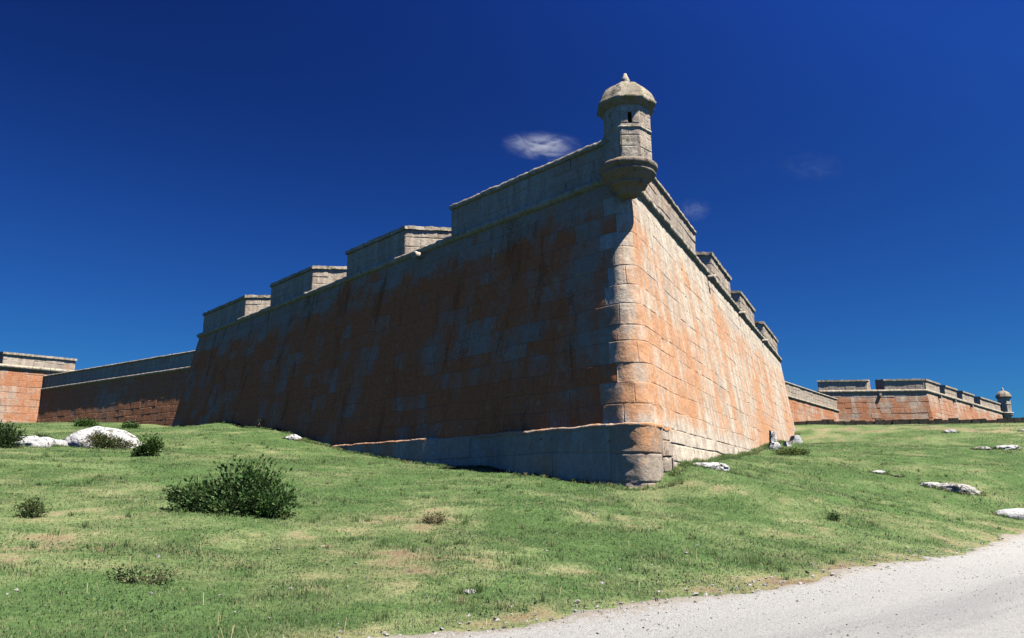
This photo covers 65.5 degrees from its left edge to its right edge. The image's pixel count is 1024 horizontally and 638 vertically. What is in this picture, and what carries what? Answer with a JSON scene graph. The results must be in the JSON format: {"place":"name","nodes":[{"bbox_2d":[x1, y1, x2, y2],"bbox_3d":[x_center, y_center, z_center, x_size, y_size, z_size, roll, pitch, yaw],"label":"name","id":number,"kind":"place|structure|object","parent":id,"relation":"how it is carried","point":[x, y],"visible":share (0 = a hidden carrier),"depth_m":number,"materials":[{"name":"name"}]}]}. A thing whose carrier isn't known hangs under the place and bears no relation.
{"place":"outdoors","nodes":[
{"label":"outdoors","id":0,"kind":"place"},
{"bbox_2d":[0,421,1023,637],"bbox_3d":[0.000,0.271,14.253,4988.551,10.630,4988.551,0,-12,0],"label":"grassland","id":1,"kind":"structure","parent":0,"point":[528,521],"depth_m":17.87,"materials":[{"name":"plant"}]},
{"bbox_2d":[0,420,31,447],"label":"shrub","id":2,"kind":"object","parent":1,"relation":"on","point":[10,438],"visible":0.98,"depth_m":32.42,"materials":[{"name":"green plant"}]},
{"bbox_2d":[13,493,51,518],"bbox_3d":[-9.460,3.670,15.624,0.728,0.538,0.637,0,-12,0],"label":"shrub","id":3,"kind":"object","parent":1,"relation":"on","point":[30,506],"visible":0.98,"depth_m":15.59,"materials":[{"name":"green plant"}]},
{"bbox_2d":[17,435,55,447],"bbox_3d":[-20.992,5.610,35.020,1.691,0.992,1.634,0,-12,0],"label":"rock","id":4,"kind":"object","parent":1,"relation":"on","point":[33,440],"visible":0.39,"depth_m":34.59,"materials":[{"name":"stone"}]},
{"bbox_2d":[0,352,76,422],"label":"bastion","id":5,"kind":"object","parent":1,"relation":"on","point":[22,380],"visible":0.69,"depth_m":88.92,"materials":[{"name":"granite"},{"name":"rust-stained granite"}]},
{"bbox_2d":[33,432,51,437],"bbox_3d":[-21.766,5.528,36.795,1.219,0.638,0.964,-6,-13,25],"label":"shrub","id":6,"kind":"object","parent":1,"relation":"on","point":[39,435],"visible":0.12,"depth_m":36.74,"materials":[{"name":"green plant"}]},
{"bbox_2d":[55,439,67,445],"bbox_3d":[-20.478,5.756,35.781,0.814,0.702,0.829,0,-12,0],"label":"rock","id":7,"kind":"object","parent":1,"relation":"on","point":[63,442],"visible":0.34,"depth_m":35.76,"materials":[{"name":"stone"}]},
{"bbox_2d":[71,417,102,426],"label":"shrub","id":8,"kind":"object","parent":1,"relation":"on","point":[84,423],"visible":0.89,"depth_m":65.61,"materials":[{"name":"green plant"}]},
{"bbox_2d":[64,426,140,448],"bbox_3d":[-19.195,6.042,37.434,3.578,1.986,3.003,0,-12,0],"label":"rock","id":9,"kind":"object","parent":1,"relation":"on","point":[74,439],"visible":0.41,"depth_m":36.82,"materials":[{"name":"stone"}]},
{"bbox_2d":[79,427,135,449],"bbox_3d":[-18.044,5.370,35.535,2.276,1.106,1.598,0,-12,0],"label":"shrub","id":10,"kind":"object","parent":1,"relation":"on","point":[99,439],"visible":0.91,"depth_m":35.37,"materials":[{"name":"green plant"}]},
{"bbox_2d":[120,419,140,428],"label":"shrub","id":11,"kind":"object","parent":1,"relation":"on","point":[128,425],"visible":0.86,"depth_m":64.41,"materials":[{"name":"green plant"}]},
{"bbox_2d":[106,557,181,587],"bbox_3d":[-5.010,3.449,10.843,0.945,0.398,0.679,6,-13,-27],"label":"shrub","id":12,"kind":"object","parent":1,"relation":"on","point":[126,576],"visible":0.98,"depth_m":10.79,"materials":[{"name":"green plant"}]},
{"bbox_2d":[129,431,164,456],"bbox_3d":[-13.784,4.749,30.154,1.349,1.076,1.178,0,-12,0],"label":"shrub","id":13,"kind":"object","parent":1,"relation":"on","point":[151,446],"visible":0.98,"depth_m":29.95,"materials":[{"name":"green plant"}]},
{"bbox_2d":[36,350,314,425],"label":"curtain wall","id":14,"kind":"structure","parent":1,"relation":"on","point":[146,391],"depth_m":79.87,"materials":[{"name":"stone"}]},
{"bbox_2d":[162,454,309,519],"bbox_3d":[-6.128,3.759,17.897,3.299,1.491,2.000,0,-12,0],"label":"shrub","id":15,"kind":"object","parent":1,"relation":"on","point":[263,494],"visible":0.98,"depth_m":17.51,"materials":[{"name":"green plant"}]},
{"bbox_2d":[285,434,301,440],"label":"rock","id":16,"kind":"object","parent":1,"relation":"on","point":[293,437],"visible":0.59,"depth_m":43.84,"materials":[{"name":"stone"}]},
{"bbox_2d":[419,508,448,524],"bbox_3d":[-1.721,4.342,17.466,0.676,0.388,0.681,0,-12,0],"label":"shrub","id":17,"kind":"object","parent":1,"relation":"on","point":[427,519],"visible":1,"depth_m":17.43,"materials":[{"name":"brown plant"}]},
{"bbox_2d":[172,73,795,486],"bbox_3d":[7.335,5.297,62.356,51.642,16.958,49.585,10,-16,-40],"label":"bastion","id":18,"kind":"object","parent":1,"relation":"on","point":[586,313],"visible":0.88,"depth_m":36.09,"materials":[{"name":"orange stone"}]},
{"bbox_2d":[694,462,729,471],"bbox_3d":[7.337,5.592,29.694,1.569,0.497,0.997,0,-12,0],"label":"rock","id":19,"kind":"object","parent":1,"relation":"on","point":[718,465],"visible":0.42,"depth_m":29.42,"materials":[{"name":"stone"}]},
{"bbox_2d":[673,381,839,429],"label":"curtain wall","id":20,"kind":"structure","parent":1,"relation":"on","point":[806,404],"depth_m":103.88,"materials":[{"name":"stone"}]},
{"bbox_2d":[769,443,778,449],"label":"stone block","id":21,"kind":"object","parent":1,"relation":"on","point":[772,445],"depth_m":49.16,"materials":[{"name":"stone"}]},
{"bbox_2d":[768,430,780,446],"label":"stone block","id":22,"kind":"object","parent":1,"relation":"on","point":[772,437],"depth_m":50.91,"materials":[{"name":"stone"}]},
{"bbox_2d":[783,441,791,446],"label":"stone block","id":23,"kind":"object","parent":1,"relation":"on","point":[786,443],"depth_m":53.54,"materials":[{"name":"stone"}]},
{"bbox_2d":[771,446,812,454],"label":"shrub","id":24,"kind":"object","parent":1,"relation":"on","point":[789,451],"visible":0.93,"depth_m":45.48,"materials":[{"name":"green plant"}]},
{"bbox_2d":[789,435,802,442],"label":"stone block","id":25,"kind":"object","parent":1,"relation":"on","point":[795,438],"depth_m":61.48,"materials":[{"name":"stone"}]},
{"bbox_2d":[825,510,842,520],"bbox_3d":[9.226,5.660,22.872,0.619,0.362,0.507,9,-15,-38],"label":"shrub","id":26,"kind":"object","parent":1,"relation":"on","point":[832,516],"visible":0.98,"depth_m":22.79,"materials":[{"name":"green plant"}]},
{"bbox_2d":[872,470,885,473],"bbox_3d":[16.987,7.147,36.919,0.704,0.280,0.624,0,-12,0],"label":"rock","id":27,"kind":"object","parent":1,"relation":"on","point":[880,471],"visible":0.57,"depth_m":36.68,"materials":[{"name":"stone"}]},
{"bbox_2d":[794,417,1023,424],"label":"stone wall","id":28,"kind":"structure","parent":1,"relation":"on","point":[914,421],"depth_m":80.40,"materials":[{"name":"stone"}]},
{"bbox_2d":[816,379,1013,421],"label":"bastion","id":29,"kind":"object","parent":1,"relation":"on","point":[886,399],"visible":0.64,"depth_m":115.73,"materials":[{"name":"stone"}]},
{"bbox_2d":[920,482,939,487],"bbox_3d":[17.948,7.191,34.157,0.882,0.399,0.804,0,-12,0],"label":"rock","id":30,"kind":"object","parent":1,"relation":"on","point":[929,483],"visible":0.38,"depth_m":33.91,"materials":[{"name":"stone"}]},
{"bbox_2d":[935,483,980,494],"bbox_3d":[18.742,7.281,33.656,1.788,0.709,1.359,0,-12,0],"label":"rock","id":31,"kind":"object","parent":1,"relation":"on","point":[958,488],"visible":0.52,"depth_m":33.21,"materials":[{"name":"stone"}]},
{"bbox_2d":[974,446,990,449],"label":"rock","id":32,"kind":"object","parent":1,"relation":"on","point":[985,448],"visible":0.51,"depth_m":51.47,"materials":[{"name":"stone"}]},
{"bbox_2d":[994,445,1019,449],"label":"rock","id":33,"kind":"object","parent":1,"relation":"on","point":[1010,447],"visible":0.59,"depth_m":51.76,"materials":[{"name":"stone"}]},
{"bbox_2d":[995,508,1023,519],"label":"rock","id":34,"kind":"object","parent":1,"relation":"on","point":[1014,512],"visible":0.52,"depth_m":29.31,"materials":[{"name":"stone"}]},
{"bbox_2d":[0,0,1023,417],"label":"sky","id":35,"kind":"structure","parent":0,"point":[854,169],"materials":[{"name":"blue"}]},
{"bbox_2d":[372,532,1023,637],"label":"road","id":36,"kind":"structure","parent":0,"point":[881,609],"depth_m":11.06,"materials":[{"name":"grey gravel"}]},
{"bbox_2d":[6,493,1018,637],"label":"gravel","id":37,"kind":"structure","parent":36,"relation":"on","point":[550,618],"depth_m":12.04,"materials":[{"name":"grey gravel"}]},
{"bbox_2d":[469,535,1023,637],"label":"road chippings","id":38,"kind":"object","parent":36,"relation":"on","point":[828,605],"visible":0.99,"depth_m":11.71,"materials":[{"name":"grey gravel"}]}
]}

